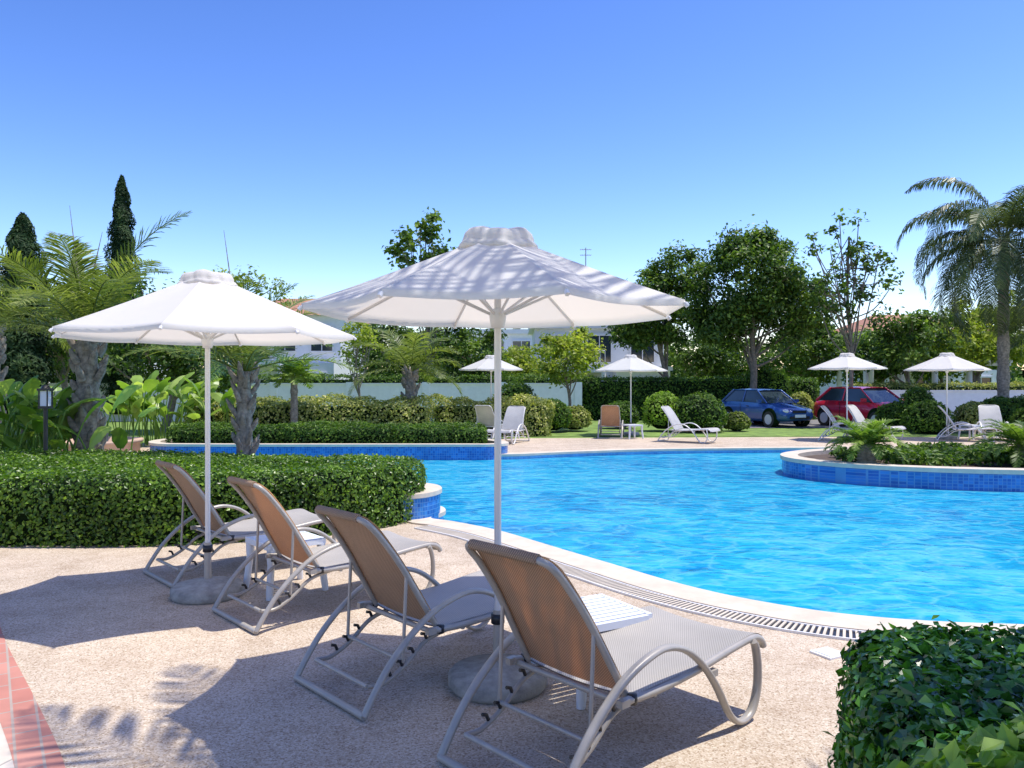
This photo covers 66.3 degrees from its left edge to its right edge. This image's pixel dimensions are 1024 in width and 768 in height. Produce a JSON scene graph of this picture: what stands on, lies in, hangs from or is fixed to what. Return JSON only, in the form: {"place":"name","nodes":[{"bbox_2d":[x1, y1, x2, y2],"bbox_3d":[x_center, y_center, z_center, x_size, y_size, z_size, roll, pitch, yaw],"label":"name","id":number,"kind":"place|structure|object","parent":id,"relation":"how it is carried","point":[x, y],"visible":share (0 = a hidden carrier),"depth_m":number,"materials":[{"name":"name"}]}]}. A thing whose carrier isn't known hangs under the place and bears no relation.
{"place":"outdoors","nodes":[
{"label":"outdoors","id":0,"kind":"place"},
{"bbox_2d":[0,723,13,767],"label":"cream path","id":1,"kind":"structure","parent":0,"point":[6,760],"depth_m":3.37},
{"bbox_2d":[0,628,64,767],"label":"brick edging","id":2,"kind":"object","parent":1,"relation":"on","point":[30,739],"visible":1,"depth_m":3.67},
{"bbox_2d":[35,420,931,443],"bbox_3d":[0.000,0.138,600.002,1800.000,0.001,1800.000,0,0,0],"label":"ground","id":3,"kind":"structure","parent":0,"point":[594,423],"depth_m":23.10,"materials":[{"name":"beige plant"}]},
{"bbox_2d":[0,212,63,433],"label":"cypress tree","id":4,"kind":"object","parent":3,"relation":"on","point":[26,359],"visible":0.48,"depth_m":23.62,"materials":[{"name":"green plant"}]},
{"bbox_2d":[0,252,111,422],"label":"palm tree","id":5,"kind":"object","parent":3,"relation":"on","point":[3,358],"visible":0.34,"depth_m":15.83,"materials":[{"name":"green plant"}]},
{"bbox_2d":[45,280,115,390],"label":"tree","id":6,"kind":"object","parent":3,"relation":"on","point":[61,362],"visible":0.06,"depth_m":26.74,"materials":[{"name":"green plant"}]},
{"bbox_2d":[0,210,221,452],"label":"palm tree","id":7,"kind":"object","parent":3,"relation":"on","point":[97,292],"visible":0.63,"depth_m":11.62,"materials":[{"name":"green plant"}]},
{"bbox_2d":[98,174,146,413],"bbox_3d":[-15.899,-3.529,32.012,1.896,10.101,1.923,0,0,0],"label":"cypress tree","id":8,"kind":"object","parent":3,"relation":"on","point":[120,231],"visible":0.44,"depth_m":31.66,"materials":[{"name":"green plant"}]},
{"bbox_2d":[98,266,262,432],"bbox_3d":[-10.758,-1.173,24.991,5.476,5.529,4.237,0,0,0],"label":"tree","id":9,"kind":"object","parent":3,"relation":"on","point":[171,367],"visible":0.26,"depth_m":24.26,"materials":[{"name":"green plant"}]},
{"bbox_2d":[170,264,295,382],"bbox_3d":[-11.177,-1.691,31.960,4.725,6.451,3.120,0,0,0],"label":"tree","id":10,"kind":"object","parent":3,"relation":"on","point":[264,282],"visible":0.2,"depth_m":31.87,"materials":[{"name":"green plant"}]},
{"bbox_2d":[120,233,358,454],"bbox_3d":[-3.940,-0.275,10.918,2.854,3.804,2.674,0,0,-43],"label":"palm tree","id":11,"kind":"object","parent":3,"relation":"on","point":[244,425],"visible":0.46,"depth_m":10.91,"materials":[{"name":"green plant"}]},
{"bbox_2d":[262,353,322,427],"bbox_3d":[-5.723,0.374,20.519,1.645,2.392,1.431,0,0,0],"label":"yucca","id":12,"kind":"object","parent":3,"relation":"on","point":[293,373],"visible":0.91,"depth_m":20.41,"materials":[{"name":"green plant"}]},
{"bbox_2d":[229,299,370,379],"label":"villa","id":13,"kind":"object","parent":3,"relation":"on","point":[326,367],"visible":0.1,"depth_m":42.49,"materials":[{"name":"paint"}]},
{"bbox_2d":[259,325,333,379],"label":"windows","id":14,"kind":"structure","parent":13,"relation":"in","point":[317,347],"depth_m":42.46,"materials":[{"name":"clear glass"}]},
{"bbox_2d":[183,392,435,429],"bbox_3d":[-5.558,0.910,21.541,6.918,1.371,2.320,0,0,0],"label":"flowering hedge","id":15,"kind":"object","parent":3,"relation":"on","point":[275,411],"visible":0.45,"depth_m":20.86,"materials":[{"name":"green plant"}]},
{"bbox_2d":[48,382,581,420],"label":"boundary wall","id":16,"kind":"structure","parent":3,"relation":"on","point":[471,391],"depth_m":31.90,"materials":[{"name":"white paint"}]},
{"bbox_2d":[50,371,594,406],"bbox_3d":[-8.096,0.493,33.505,23.736,2.172,1.768,0,0,0],"label":"clipped hedge","id":17,"kind":"object","parent":3,"relation":"on","point":[369,379],"visible":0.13,"depth_m":33.13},
{"bbox_2d":[333,321,383,396],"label":"tree","id":18,"kind":"object","parent":3,"relation":"on","point":[362,334],"visible":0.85,"depth_m":26.90,"materials":[{"name":"green plant"}]},
{"bbox_2d":[339,324,424,379],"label":"tree","id":19,"kind":"object","parent":3,"relation":"on","point":[373,355],"visible":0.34,"depth_m":37.35,"materials":[{"name":"green plant"}]},
{"bbox_2d":[348,327,462,405],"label":"palm tree","id":20,"kind":"object","parent":3,"relation":"on","point":[410,378],"visible":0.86,"depth_m":21.82,"materials":[{"name":"green plant"}]},
{"bbox_2d":[381,206,458,375],"bbox_3d":[-3.823,-3.188,35.134,4.233,9.434,3.123,0,0,0],"label":"tree","id":21,"kind":"object","parent":3,"relation":"on","point":[406,241],"visible":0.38,"depth_m":34.83,"materials":[{"name":"green plant"}]},
{"bbox_2d":[391,327,471,379],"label":"tree","id":22,"kind":"object","parent":3,"relation":"on","point":[441,333],"visible":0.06,"depth_m":43.37,"materials":[{"name":"green plant"}]},
{"bbox_2d":[424,327,516,379],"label":"tree","id":23,"kind":"object","parent":3,"relation":"on","point":[459,338],"visible":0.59,"depth_m":34.42,"materials":[{"name":"green plant"}]},
{"bbox_2d":[430,329,531,379],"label":"villa","id":24,"kind":"object","parent":3,"relation":"on","point":[518,337],"visible":0.03,"depth_m":51.95,"materials":[{"name":"white paint"}]},
{"bbox_2d":[459,355,522,403],"bbox_3d":[-0.624,0.340,23.401,1.953,2.407,1.953,0,0,-6],"label":"sun umbrella","id":25,"kind":"object","parent":3,"relation":"on","point":[486,363],"visible":0.75,"depth_m":23.01,"materials":[{"name":"white fabric"}]},
{"bbox_2d":[474,405,508,438],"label":"sun lounger","id":26,"kind":"object","parent":3,"relation":"on","point":[485,414],"visible":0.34,"depth_m":22.26,"materials":[{"name":"metal"}]},
{"bbox_2d":[425,393,558,436],"bbox_3d":[-0.682,0.925,23.595,4.190,1.329,2.142,0,0,0],"label":"flowering hedge","id":27,"kind":"object","parent":3,"relation":"on","point":[536,419],"visible":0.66,"depth_m":23.06,"materials":[{"name":"green plant"}]},
{"bbox_2d":[501,377,536,405],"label":"round shrub","id":28,"kind":"object","parent":3,"relation":"on","point":[516,387],"visible":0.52,"depth_m":26.68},
{"bbox_2d":[492,342,546,379],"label":"tree","id":29,"kind":"object","parent":3,"relation":"on","point":[517,355],"visible":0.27,"depth_m":37.11,"materials":[{"name":"green plant"}]},
{"bbox_2d":[524,326,607,428],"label":"tree","id":30,"kind":"object","parent":3,"relation":"on","point":[578,355],"visible":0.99,"depth_m":26.72,"materials":[{"name":"green plant"}]},
{"bbox_2d":[528,322,672,380],"bbox_3d":[4.400,-0.801,41.173,7.000,4.600,7.150,0,0,0],"label":"villa","id":31,"kind":"object","parent":3,"relation":"on","point":[611,355],"visible":0.19,"depth_m":39.46,"materials":[{"name":"white paint"}]},
{"bbox_2d":[543,334,656,380],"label":"windows","id":32,"kind":"structure","parent":31,"relation":"in","point":[607,357],"depth_m":39.46,"materials":[{"name":"clear glass"}]},
{"bbox_2d":[179,316,1023,396],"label":"distant tree line","id":33,"kind":"object","parent":3,"relation":"on","point":[1017,375],"depth_m":60.30,"materials":[{"name":"green plant"}]},
{"bbox_2d":[440,450,795,519],"bbox_3d":[3.194,2.191,12.031,23.189,1.260,13.913,0,0,0],"label":"pool basin","id":34,"kind":"object","parent":3,"relation":"in","point":[641,452],"visible":0.08,"depth_m":18.44,"materials":[{"name":"tile"}]},
{"bbox_2d":[354,453,1023,623],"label":"pool water","id":35,"kind":"structure","parent":34,"relation":"in","point":[759,527],"depth_m":9.16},
{"bbox_2d":[780,447,1023,491],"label":"island planter","id":36,"kind":"object","parent":34,"relation":"on","point":[797,464],"visible":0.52,"depth_m":12.64,"materials":[{"name":"blue tile"}]},
{"bbox_2d":[805,454,1019,467],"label":"island soil","id":37,"kind":"structure","parent":36,"relation":"in","point":[833,458],"depth_m":13.86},
{"bbox_2d":[823,415,911,463],"bbox_3d":[6.169,0.982,13.570,1.414,0.869,1.451,0,0,36],"label":"cycad","id":38,"kind":"object","parent":37,"relation":"on","point":[866,439],"visible":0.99,"depth_m":13.43,"materials":[{"name":"green plant"}]},
{"bbox_2d":[829,441,1023,467],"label":"ground cover","id":39,"kind":"object","parent":37,"relation":"on","point":[949,454],"visible":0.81,"depth_m":13.71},
{"bbox_2d":[968,419,1023,467],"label":"cycad","id":40,"kind":"object","parent":37,"relation":"on","point":[1011,433],"visible":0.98,"depth_m":13.33,"materials":[{"name":"green plant"}]},
{"bbox_2d":[601,239,711,380],"bbox_3d":[6.261,-2.365,34.063,5.036,7.784,4.162,0,0,0],"label":"tree","id":41,"kind":"object","parent":3,"relation":"on","point":[638,335],"visible":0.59,"depth_m":33.46,"materials":[{"name":"green plant"}]},
{"bbox_2d":[577,375,820,419],"bbox_3d":[7.985,0.580,33.644,10.833,1.999,1.780,0,0,0],"label":"clipped hedge","id":42,"kind":"object","parent":3,"relation":"on","point":[599,392],"visible":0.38,"depth_m":33.05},
{"bbox_2d":[666,331,758,380],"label":"tree","id":43,"kind":"object","parent":3,"relation":"on","point":[715,363],"visible":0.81,"depth_m":41.11,"materials":[{"name":"green plant"}]},
{"bbox_2d":[745,360,773,388],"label":"round shrub","id":44,"kind":"object","parent":3,"relation":"on","point":[763,379],"visible":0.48,"depth_m":32.62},
{"bbox_2d":[757,325,862,392],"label":"tree","id":45,"kind":"object","parent":3,"relation":"on","point":[826,347],"visible":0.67,"depth_m":39.24,"materials":[{"name":"green plant"}]},
{"bbox_2d":[820,324,909,386],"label":"tree","id":46,"kind":"object","parent":3,"relation":"on","point":[880,376],"visible":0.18,"depth_m":41.25,"materials":[{"name":"green plant"}]},
{"bbox_2d":[820,315,996,400],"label":"villa","id":47,"kind":"object","parent":3,"relation":"on","point":[986,377],"visible":0.02,"depth_m":46.46,"materials":[{"name":"paint"}]},
{"bbox_2d":[862,304,976,386],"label":"tree","id":48,"kind":"object","parent":3,"relation":"on","point":[901,351],"visible":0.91,"depth_m":34.62,"materials":[{"name":"green plant"}]},
{"bbox_2d":[837,360,1012,386],"bbox_3d":[19.700,0.202,38.001,7.000,2.610,4.000,0,0,0],"label":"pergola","id":49,"kind":"object","parent":3,"relation":"on","point":[868,377],"visible":0.03,"depth_m":36.43,"materials":[{"name":"paint"}]},
{"bbox_2d":[848,380,1023,389],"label":"clipped hedge","id":50,"kind":"object","parent":3,"relation":"on","point":[936,386],"visible":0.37,"depth_m":34.13,"materials":[{"name":"green plant"}]},
{"bbox_2d":[907,327,995,384],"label":"tree","id":51,"kind":"object","parent":3,"relation":"on","point":[917,374],"visible":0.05,"depth_m":41.68,"materials":[{"name":"green plant"}]},
{"bbox_2d":[913,288,1023,386],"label":"tree","id":52,"kind":"object","parent":3,"relation":"on","point":[982,346],"visible":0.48,"depth_m":35.94,"materials":[{"name":"green plant"}]},
{"bbox_2d":[0,437,1014,767],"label":"pool deck","id":53,"kind":"structure","parent":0,"point":[122,659],"depth_m":4.16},
{"bbox_2d":[37,384,53,453],"bbox_3d":[-6.250,0.789,10.502,0.150,1.570,0.150,0,0,0],"label":"garden lamp","id":54,"kind":"object","parent":53,"relation":"on","point":[45,397],"visible":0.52,"depth_m":10.48,"materials":[{"name":"black plastic"}]},
{"bbox_2d":[0,375,157,452],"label":"bird of paradise","id":55,"kind":"object","parent":53,"relation":"on","point":[21,397],"visible":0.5,"depth_m":11.53,"materials":[{"name":"green plant"}]},
{"bbox_2d":[62,436,143,453],"bbox_3d":[-9.700,1.416,18.003,2.240,0.280,2.240,0,0,0],"label":"round planter","id":56,"kind":"object","parent":53,"relation":"on","point":[109,444],"visible":0.23,"depth_m":17.80,"materials":[{"name":"stone"}]},
{"bbox_2d":[100,370,252,447],"bbox_3d":[-8.489,0.598,19.856,4.294,1.912,2.489,0,0,0],"label":"bird of paradise","id":57,"kind":"object","parent":53,"relation":"on","point":[135,404],"visible":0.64,"depth_m":19.56,"materials":[{"name":"green plant"}]},
{"bbox_2d":[48,269,356,604],"bbox_3d":[-2.280,0.371,5.871,2.037,2.429,2.037,0,0,-29],"label":"sun umbrella","id":58,"kind":"object","parent":53,"relation":"on","point":[207,310],"visible":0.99,"depth_m":5.62,"materials":[{"name":"white fabric"}]},
{"bbox_2d":[0,445,427,547],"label":"clipped hedge","id":59,"kind":"object","parent":53,"relation":"on","point":[84,498],"visible":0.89,"depth_m":7.94,"materials":[{"name":"green plant"}]},
{"bbox_2d":[143,460,335,587],"bbox_3d":[-2.296,1.105,6.803,1.512,0.949,0.708,0,0,-43],"label":"sun lounger","id":60,"kind":"object","parent":53,"relation":"on","point":[189,489],"visible":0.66,"depth_m":6.56,"materials":[{"name":"fabric"}]},
{"bbox_2d":[243,531,328,600],"bbox_3d":[-1.750,1.387,6.053,0.488,0.403,0.494,0,0,-40],"label":"side table","id":61,"kind":"object","parent":53,"relation":"on","point":[310,539],"visible":0.56,"depth_m":6.01,"materials":[{"name":"white plastic"}]},
{"bbox_2d":[212,476,441,634],"bbox_3d":[-1.301,1.108,5.703,1.512,0.949,0.708,0,0,-43],"label":"sun lounger","id":62,"kind":"object","parent":53,"relation":"on","point":[285,540],"visible":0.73,"depth_m":5.43,"materials":[{"name":"fabric"}]},
{"bbox_2d":[149,438,508,459],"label":"planter wall","id":63,"kind":"structure","parent":53,"relation":"on","point":[452,451],"depth_m":17.08,"materials":[{"name":"blue tile"}]},
{"label":"planter soil","id":64,"kind":"structure","parent":63,"relation":"in","visible":0},
{"bbox_2d":[165,420,287,442],"bbox_3d":[-6.515,1.113,18.249,2.820,0.613,1.596,0,0,0],"label":"hedge","id":65,"kind":"object","parent":64,"relation":"on","point":[193,432],"visible":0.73,"depth_m":17.64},
{"bbox_2d":[276,418,399,442],"bbox_3d":[-3.936,1.107,18.164,2.813,0.624,1.551,0,0,0],"label":"hedge","id":66,"kind":"object","parent":64,"relation":"on","point":[353,432],"visible":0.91,"depth_m":17.59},
{"bbox_2d":[391,419,488,443],"bbox_3d":[-1.645,1.120,18.043,2.236,0.602,1.416,0,0,0],"label":"hedge","id":67,"kind":"object","parent":64,"relation":"on","point":[432,433],"visible":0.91,"depth_m":17.54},
{"bbox_2d":[294,505,493,720],"bbox_3d":[-0.381,1.111,4.443,1.512,0.949,0.708,0,0,-43],"label":"sun lounger","id":68,"kind":"object","parent":53,"relation":"on","point":[383,571],"visible":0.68,"depth_m":4.16,"materials":[{"name":"fabric"}]},
{"bbox_2d":[403,483,441,521],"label":"planter wall","id":69,"kind":"structure","parent":53,"relation":"on","point":[426,503],"depth_m":9.15,"materials":[{"name":"blue tile"}]},
{"bbox_2d":[297,226,689,704],"bbox_3d":[-0.075,0.387,4.131,1.953,2.407,1.953,0,0,0],"label":"sun umbrella","id":70,"kind":"object","parent":53,"relation":"on","point":[497,279],"visible":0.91,"depth_m":3.95,"materials":[{"name":"white fabric"}]},
{"bbox_2d":[487,406,529,444],"bbox_3d":[-0.103,1.072,20.608,0.708,0.949,1.512,0,0,20],"label":"sun lounger","id":71,"kind":"object","parent":53,"relation":"on","point":[513,420],"visible":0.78,"depth_m":20.98,"materials":[{"name":"metal"}]},
{"bbox_2d":[531,594,651,709],"bbox_3d":[0.420,1.391,4.143,0.488,0.403,0.494,0,0,-30],"label":"side table","id":72,"kind":"object","parent":53,"relation":"on","point":[606,612],"visible":0.28,"depth_m":4.05,"materials":[{"name":"white plastic"}]},
{"bbox_2d":[168,446,1023,634],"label":"pool coping","id":73,"kind":"object","parent":53,"relation":"on","point":[702,596],"visible":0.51,"depth_m":6.16,"materials":[{"name":"stone"}]},
{"bbox_2d":[437,539,766,767],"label":"sun lounger","id":74,"kind":"object","parent":53,"relation":"on","point":[550,620],"visible":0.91,"depth_m":3.33,"materials":[{"name":"fabric"}]},
{"bbox_2d":[597,405,623,438],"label":"sun lounger","id":75,"kind":"object","parent":53,"relation":"on","point":[610,415],"visible":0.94,"depth_m":22.27,"materials":[{"name":"fabric"}]},
{"bbox_2d":[414,525,865,641],"bbox_3d":[2.130,1.577,5.988,8.009,0.016,2.097,0,0,26],"label":"drain grate","id":76,"kind":"object","parent":53,"relation":"on","point":[710,611],"visible":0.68,"depth_m":5.54,"materials":[{"name":"white plastic"}]},
{"bbox_2d":[657,406,719,443],"bbox_3d":[4.705,1.071,20.879,1.512,0.949,0.708,0,0,35],"label":"sun lounger","id":77,"kind":"object","parent":53,"relation":"on","point":[676,424],"visible":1,"depth_m":20.96,"materials":[{"name":"metal"}]},
{"bbox_2d":[809,647,840,660],"bbox_3d":[1.860,1.581,4.604,0.150,0.016,0.150,0,0,-29],"label":"skimmer cover","id":78,"kind":"object","parent":53,"relation":"on","point":[828,653],"visible":0.86,"depth_m":4.59,"materials":[{"name":"white paint"}]},
{"bbox_2d":[818,405,861,440],"bbox_3d":[9.140,1.070,21.233,1.512,0.949,0.708,0,0,30],"label":"sun lounger","id":79,"kind":"object","parent":53,"relation":"on","point":[829,414],"visible":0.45,"depth_m":21.37,"materials":[{"name":"metal"}]},
{"bbox_2d":[808,353,887,438],"bbox_3d":[9.234,0.344,21.601,1.953,2.407,1.953,0,0,38],"label":"sun umbrella","id":80,"kind":"object","parent":53,"relation":"on","point":[846,362],"visible":0.92,"depth_m":21.27,"materials":[{"name":"white fabric"}]},
{"bbox_2d":[843,405,905,439],"bbox_3d":[10.075,1.069,21.836,0.708,0.949,1.512,0,0,-40],"label":"sun lounger","id":81,"kind":"object","parent":53,"relation":"on","point":[856,414],"visible":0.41,"depth_m":22.12,"materials":[{"name":"metal"}]},
{"bbox_2d":[823,615,1023,767],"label":"clipped hedge","id":82,"kind":"object","parent":53,"relation":"on","point":[905,695],"visible":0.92,"depth_m":2.37,"materials":[{"name":"green plant"}]},
{"bbox_2d":[903,352,991,439],"bbox_3d":[12.210,0.332,22.001,2.037,2.429,2.037,0,0,43],"label":"sun umbrella","id":83,"kind":"object","parent":53,"relation":"on","point":[947,362],"visible":0.98,"depth_m":21.67,"materials":[{"name":"white fabric"}]},
{"bbox_2d":[882,711,1023,767],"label":"shrub","id":84,"kind":"object","parent":53,"relation":"on","point":[988,746],"visible":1,"depth_m":1.48,"materials":[{"name":"green plant"}]},
{"bbox_2d":[935,405,1000,441],"bbox_3d":[12.370,1.070,21.290,1.512,0.949,0.708,0,0,25],"label":"sun lounger","id":85,"kind":"object","parent":53,"relation":"on","point":[954,427],"visible":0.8,"depth_m":21.25,"materials":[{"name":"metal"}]},
{"bbox_2d":[974,405,1008,438],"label":"sun lounger","id":86,"kind":"object","parent":53,"relation":"on","point":[989,412],"visible":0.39,"depth_m":22.14,"materials":[{"name":"metal"}]},
{"bbox_2d":[0,0,1023,369],"label":"sky","id":87,"kind":"structure","parent":0,"point":[303,133],"materials":[{"name":"blue"}]},
{"bbox_2d":[545,428,1003,436],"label":"lawn","id":88,"kind":"structure","parent":0,"point":[729,432],"depth_m":24.81,"materials":[{"name":"green plant"}]},
{"bbox_2d":[543,398,572,429],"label":"round shrub","id":89,"kind":"object","parent":88,"relation":"on","point":[560,418],"visible":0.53,"depth_m":24.61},
{"bbox_2d":[562,404,592,429],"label":"round shrub","id":90,"kind":"object","parent":88,"relation":"on","point":[581,417],"visible":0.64,"depth_m":25.14,"materials":[{"name":"green plant"}]},
{"bbox_2d":[605,400,639,427],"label":"round shrub","id":91,"kind":"object","parent":88,"relation":"on","point":[624,411],"visible":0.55,"depth_m":26.59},
{"bbox_2d":[595,354,667,435],"bbox_3d":[3.579,0.328,23.601,2.037,2.429,2.037,0,0,32],"label":"sun umbrella","id":92,"kind":"object","parent":88,"relation":"on","point":[630,363],"visible":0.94,"depth_m":23.21,"materials":[{"name":"white fabric"}]},
{"bbox_2d":[640,390,678,428],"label":"round shrub","id":93,"kind":"object","parent":88,"relation":"on","point":[655,415],"visible":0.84,"depth_m":25.14,"materials":[{"name":"green plant"}]},
{"bbox_2d":[672,391,729,432],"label":"round shrub","id":94,"kind":"object","parent":88,"relation":"on","point":[702,410],"visible":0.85,"depth_m":24.45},
{"bbox_2d":[722,411,751,430],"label":"round shrub","id":95,"kind":"object","parent":88,"relation":"on","point":[738,421],"visible":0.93,"depth_m":25.21,"materials":[{"name":"green plant"}]},
{"bbox_2d":[874,400,906,426],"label":"round shrub","id":96,"kind":"object","parent":88,"relation":"on","point":[891,411],"visible":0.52,"depth_m":25.70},
{"bbox_2d":[895,385,936,420],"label":"round shrub","id":97,"kind":"object","parent":88,"relation":"on","point":[913,395],"visible":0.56,"depth_m":25.29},
{"bbox_2d":[899,399,956,433],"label":"round shrub","id":98,"kind":"object","parent":88,"relation":"on","point":[926,416],"visible":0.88,"depth_m":24.00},
{"bbox_2d":[896,176,1023,397],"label":"queen palm","id":99,"kind":"object","parent":88,"relation":"on","point":[970,246],"visible":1,"depth_m":25.81,"materials":[{"name":"green plant"}]},
{"bbox_2d":[952,401,984,431],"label":"round shrub","id":100,"kind":"object","parent":88,"relation":"on","point":[967,412],"visible":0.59,"depth_m":24.28,"materials":[{"name":"green plant"}]},
{"bbox_2d":[980,395,1016,422],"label":"round shrub","id":101,"kind":"object","parent":88,"relation":"on","point":[1003,404],"visible":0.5,"depth_m":24.61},
{"bbox_2d":[1007,407,1023,424],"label":"round shrub","id":102,"kind":"object","parent":88,"relation":"on","point":[1019,412],"visible":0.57,"depth_m":22.86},
{"bbox_2d":[750,419,957,427],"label":"car park","id":103,"kind":"structure","parent":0,"point":[814,423],"depth_m":28.74,"materials":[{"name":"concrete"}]},
{"bbox_2d":[673,214,849,387],"bbox_3d":[9.865,-2.595,32.101,7.376,8.278,5.282,0,0,0],"label":"tree","id":104,"kind":"object","parent":103,"relation":"on","point":[733,318],"visible":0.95,"depth_m":31.19,"materials":[{"name":"green plant"}]},
{"bbox_2d":[719,388,812,426],"bbox_3d":[9.361,0.852,28.976,1.852,1.372,3.666,0,0,-22],"label":"parked car","id":105,"kind":"object","parent":103,"relation":"on","point":[770,407],"visible":0.81,"depth_m":28.30,"materials":[{"name":"paint"}]},
{"bbox_2d":[766,365,791,395],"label":"round shrub","id":106,"kind":"object","parent":103,"relation":"on","point":[779,378],"visible":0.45,"depth_m":32.63,"materials":[{"name":"green plant"}]},
{"bbox_2d":[790,391,813,419],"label":"round shrub","id":107,"kind":"object","parent":103,"relation":"on","point":[805,400],"visible":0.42,"depth_m":29.71,"materials":[{"name":"green plant"}]},
{"bbox_2d":[795,208,903,426],"bbox_3d":[12.171,-2.342,27.941,4.004,7.756,2.498,0,0,0],"label":"tree","id":108,"kind":"object","parent":103,"relation":"on","point":[851,253],"visible":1,"depth_m":27.87,"materials":[{"name":"green plant"}]},
{"bbox_2d":[813,386,902,425],"bbox_3d":[12.660,0.812,27.874,1.970,1.460,3.900,0,0,-20],"label":"parked car","id":109,"kind":"object","parent":103,"relation":"on","point":[866,401],"visible":0.46,"depth_m":27.75,"materials":[{"name":"paint"}]},
{"bbox_2d":[890,390,1023,419],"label":"boundary wall","id":110,"kind":"structure","parent":103,"relation":"on","point":[957,398],"depth_m":32.90,"materials":[{"name":"white paint"}]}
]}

